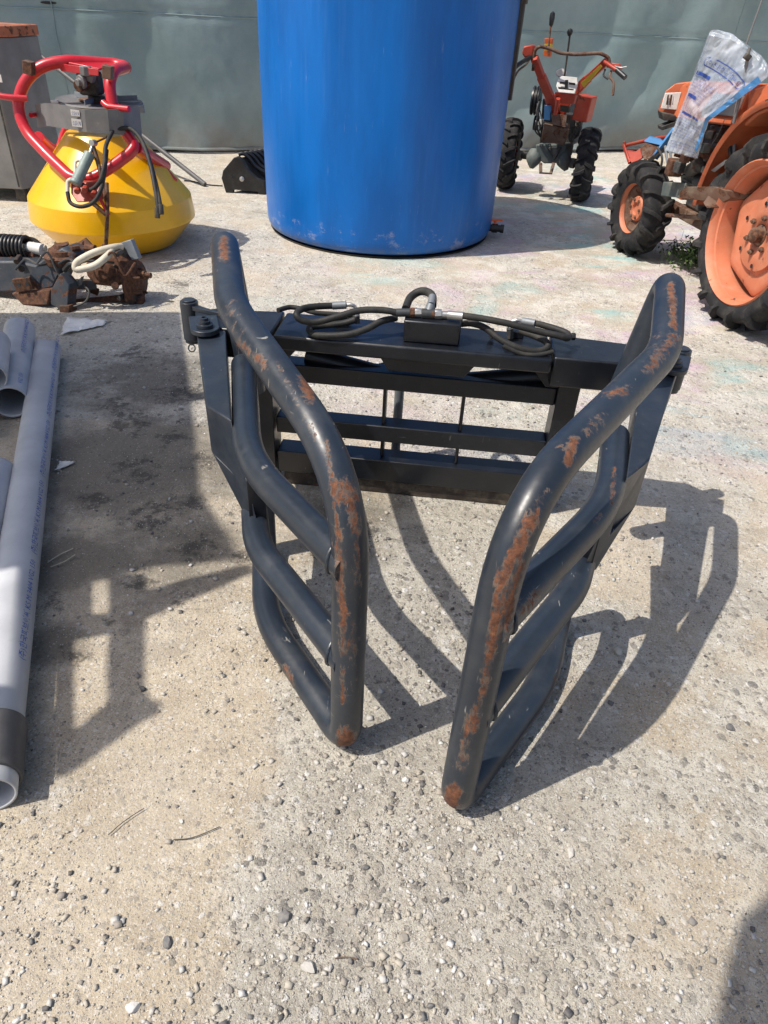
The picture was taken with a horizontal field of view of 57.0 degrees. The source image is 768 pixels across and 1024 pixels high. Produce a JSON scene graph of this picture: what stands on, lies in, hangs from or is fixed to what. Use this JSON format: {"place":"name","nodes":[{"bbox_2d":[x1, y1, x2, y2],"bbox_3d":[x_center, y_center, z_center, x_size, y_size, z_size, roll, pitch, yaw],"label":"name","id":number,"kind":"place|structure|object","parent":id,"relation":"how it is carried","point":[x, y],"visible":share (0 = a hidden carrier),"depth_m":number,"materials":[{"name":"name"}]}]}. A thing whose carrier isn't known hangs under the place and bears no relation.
{"place":"outdoors","nodes":[
{"label":"outdoors","id":0,"kind":"place"},
{"bbox_2d":[0,151,767,1023],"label":"ground","id":1,"kind":"structure","parent":0,"point":[552,255],"depth_m":1.87,"materials":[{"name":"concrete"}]},
{"bbox_2d":[0,457,12,535],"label":"pvc pipe","id":2,"kind":"object","parent":1,"relation":"on","point":[6,466],"visible":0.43,"depth_m":2.41,"materials":[{"name":"grey plastic"}]},
{"bbox_2d":[0,317,35,417],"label":"pvc pipe","id":3,"kind":"object","parent":1,"relation":"on","point":[20,332],"visible":0.69,"depth_m":3.08,"materials":[{"name":"grey plastic"}]},
{"bbox_2d":[0,331,10,385],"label":"pvc pipe","id":4,"kind":"object","parent":3,"relation":"on","point":[5,344],"visible":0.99,"depth_m":2.95,"materials":[{"name":"grey plastic"}]},
{"bbox_2d":[0,22,57,201],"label":"metal cabinet","id":5,"kind":"object","parent":1,"relation":"on","point":[23,162],"visible":0.69,"depth_m":5.58,"materials":[{"name":"grey metal"}]},
{"bbox_2d":[0,335,60,809],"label":"pvc pipe","id":6,"kind":"object","parent":1,"relation":"on","point":[21,537],"visible":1,"depth_m":2.11,"materials":[{"name":"grey plastic"}]},
{"bbox_2d":[47,548,72,562],"bbox_3d":[-1.039,0.138,2.266,0.008,0.003,0.091,25,41,27],"label":"straw","id":7,"kind":"object","parent":1,"relation":"on","point":[59,554],"visible":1,"depth_m":2.27,"materials":[{"name":"beige plant"}]},
{"bbox_2d":[50,554,74,566],"bbox_3d":[-1.017,0.156,2.243,0.010,0.003,0.084,28,43,30],"label":"straw","id":8,"kind":"object","parent":1,"relation":"on","point":[63,561],"visible":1,"depth_m":2.24,"materials":[{"name":"beige plant"}]},
{"bbox_2d":[55,460,73,469],"bbox_3d":[-1.216,-0.177,2.684,0.063,0.007,0.074,3,36,0],"label":"torn paper","id":9,"kind":"object","parent":1,"relation":"on","point":[62,464],"visible":1,"depth_m":2.69,"materials":[{"name":"white paper"}]},
{"bbox_2d":[0,234,151,312],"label":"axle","id":10,"kind":"object","parent":1,"relation":"on","point":[29,275],"visible":1,"depth_m":3.97,"materials":[{"name":"brown metal"}]},
{"bbox_2d":[60,316,107,334],"bbox_3d":[-1.618,-0.991,3.761,0.232,0.017,0.245,3,36,0],"label":"crumpled paper","id":11,"kind":"object","parent":1,"relation":"on","point":[73,324],"visible":1,"depth_m":3.79,"materials":[{"name":"white paper"}]},
{"bbox_2d":[0,55,194,253],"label":"fertiliser spreader","id":12,"kind":"object","parent":1,"relation":"on","point":[107,176],"visible":0.99,"depth_m":4.47,"materials":[{"name":"yellow paint"}]},
{"bbox_2d":[41,54,206,185],"bbox_3d":[-2.533,-3.779,6.764,2.145,0.914,0.042,23,40,25],"label":"steel pipe","id":13,"kind":"object","parent":1,"relation":"on","point":[162,151],"visible":0.34,"depth_m":6.64,"materials":[{"name":"silver metal"}]},
{"bbox_2d":[108,808,144,834],"bbox_3d":[-0.569,0.682,1.560,0.006,0.002,0.088,30,44,32],"label":"twig","id":14,"kind":"object","parent":1,"relation":"on","point":[125,820],"visible":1,"depth_m":1.56,"materials":[{"name":"wood"}]},
{"bbox_2d":[125,1001,139,1013],"bbox_3d":[-0.455,0.898,1.279,0.025,0.016,0.018,3,36,0],"label":"stone","id":15,"kind":"object","parent":1,"relation":"on","point":[132,1007],"visible":1,"depth_m":1.27,"materials":[{"name":"white stone"}]},
{"bbox_2d":[163,935,171,948],"bbox_3d":[-0.418,0.833,1.367,0.018,0.013,0.024,3,36,0],"label":"stone","id":16,"kind":"object","parent":1,"relation":"on","point":[167,943],"visible":1,"depth_m":1.36,"materials":[{"name":"grey stone"}]},
{"bbox_2d":[173,826,219,839],"bbox_3d":[-0.408,0.704,1.542,0.099,0.002,0.010,-9,38,-17],"label":"twig","id":17,"kind":"object","parent":1,"relation":"on","point":[197,835],"visible":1,"depth_m":1.54,"materials":[{"name":"wood"}]},
{"bbox_2d":[184,180,222,186],"bbox_3d":[-1.709,-3.098,6.663,0.420,0.012,0.052,17,38,18],"label":"cable","id":18,"kind":"object","parent":1,"relation":"on","point":[206,184],"visible":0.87,"depth_m":6.65,"materials":[{"name":"black plastic"}]},
{"bbox_2d":[222,149,265,194],"bbox_3d":[-0.987,-3.206,6.638,0.315,0.381,1.157,27,42,29],"label":"ribbed roller","id":19,"kind":"object","parent":1,"relation":"on","point":[246,172],"visible":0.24,"depth_m":6.37,"materials":[{"name":"black plastic"}]},
{"bbox_2d":[255,957,263,965],"bbox_3d":[-0.236,0.856,1.347,0.017,0.011,0.016,3,36,0],"label":"stone","id":20,"kind":"object","parent":1,"relation":"on","point":[259,961],"visible":1,"depth_m":1.34,"materials":[{"name":"white stone"}]},
{"bbox_2d":[277,910,291,923],"bbox_3d":[-0.199,0.809,1.414,0.030,0.015,0.024,3,36,0],"label":"stone","id":21,"kind":"object","parent":1,"relation":"on","point":[284,916],"visible":1,"depth_m":1.41,"materials":[{"name":"grey stone"}]},
{"bbox_2d":[300,960,314,973],"bbox_3d":[-0.144,0.865,1.343,0.029,0.019,0.024,3,36,0],"label":"stone","id":22,"kind":"object","parent":1,"relation":"on","point":[307,966],"visible":1,"depth_m":1.34,"materials":[{"name":"white stone"}]},
{"bbox_2d":[335,956,356,959],"bbox_3d":[-0.073,0.857,1.358,0.043,0.003,0.006,3,36,0],"label":"twig","id":23,"kind":"object","parent":1,"relation":"on","point":[346,957],"visible":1,"depth_m":1.36,"materials":[{"name":"brown wood"}]},
{"bbox_2d":[0,0,767,151],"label":"tarpaulin wall","id":24,"kind":"structure","parent":1,"relation":"on","point":[191,80],"depth_m":7.81,"materials":[{"name":"grey plastic"}]},
{"bbox_2d":[257,0,519,258],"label":"water tank","id":25,"kind":"object","parent":1,"relation":"on","point":[383,121],"visible":1,"depth_m":4.62,"materials":[{"name":"blue plastic"}]},
{"bbox_2d":[508,0,527,100],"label":"drain pipe","id":26,"kind":"object","parent":25,"relation":"attached to","point":[523,3],"visible":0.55,"depth_m":4.85,"materials":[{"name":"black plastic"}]},
{"bbox_2d":[402,776,409,782],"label":"stone","id":27,"kind":"object","parent":1,"relation":"on","point":[406,779],"visible":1,"depth_m":1.67,"materials":[{"name":"white stone"}]},
{"bbox_2d":[180,231,691,809],"bbox_3d":[0.118,-0.143,1.947,1.690,0.954,1.564,3,36,0],"label":"bale squeezer","id":28,"kind":"object","parent":1,"relation":"on","point":[262,405],"visible":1,"depth_m":1.80,"materials":[{"name":"black paint"}]},
{"bbox_2d":[507,883,515,892],"bbox_3d":[0.267,0.789,1.482,0.019,0.016,0.022,3,36,0],"label":"stone","id":29,"kind":"object","parent":1,"relation":"on","point":[511,888],"visible":1,"depth_m":1.48,"materials":[{"name":"white stone"}]},
{"bbox_2d":[496,11,626,201],"bbox_3d":[1.558,-3.642,6.427,0.985,1.476,1.292,6,36,4],"label":"walking tractor","id":30,"kind":"object","parent":1,"relation":"on","point":[567,110],"visible":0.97,"depth_m":6.38,"materials":[{"name":"metal"}]},
{"bbox_2d":[567,847,573,858],"bbox_3d":[0.410,0.748,1.551,0.014,0.011,0.025,3,36,0],"label":"stone","id":31,"kind":"object","parent":1,"relation":"on","point":[570,851],"visible":1,"depth_m":1.55,"materials":[{"name":"white stone"}]},
{"bbox_2d":[613,647,621,654],"bbox_3d":[0.677,0.402,2.043,0.024,0.022,0.028,-20,42,-28],"label":"stone","id":32,"kind":"object","parent":1,"relation":"on","point":[617,650],"visible":1,"depth_m":2.03,"materials":[{"name":"grey stone"}]},
{"bbox_2d":[635,229,699,279],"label":"weeds","id":33,"kind":"object","parent":1,"relation":"on","point":[693,254],"visible":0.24,"depth_m":5.23,"materials":[{"name":"green plant"}]},
{"bbox_2d":[607,48,767,330],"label":"compact tractor","id":34,"kind":"object","parent":1,"relation":"on","point":[721,187],"visible":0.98,"depth_m":4.29,"materials":[{"name":"metal"}]},
{"bbox_2d":[665,30,767,156],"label":"plastic sack","id":35,"kind":"object","parent":34,"relation":"on","point":[732,51],"visible":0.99,"depth_m":3.97,"materials":[{"name":"white plastic"}]},
{"bbox_2d":[726,723,734,730],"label":"stone","id":36,"kind":"object","parent":1,"relation":"on","point":[730,726],"visible":1,"depth_m":1.84,"materials":[{"name":"grey stone"}]},
{"bbox_2d":[732,0,762,81],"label":"steel rod","id":37,"kind":"object","parent":1,"relation":"on","point":[757,12],"visible":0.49,"depth_m":8.76,"materials":[{"name":"metal"}]},
{"bbox_2d":[194,753,697,1008],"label":"coarse gravel","id":38,"kind":"structure","parent":0,"point":[404,937],"depth_m":1.39,"materials":[{"name":"grey gravel"}]}
]}

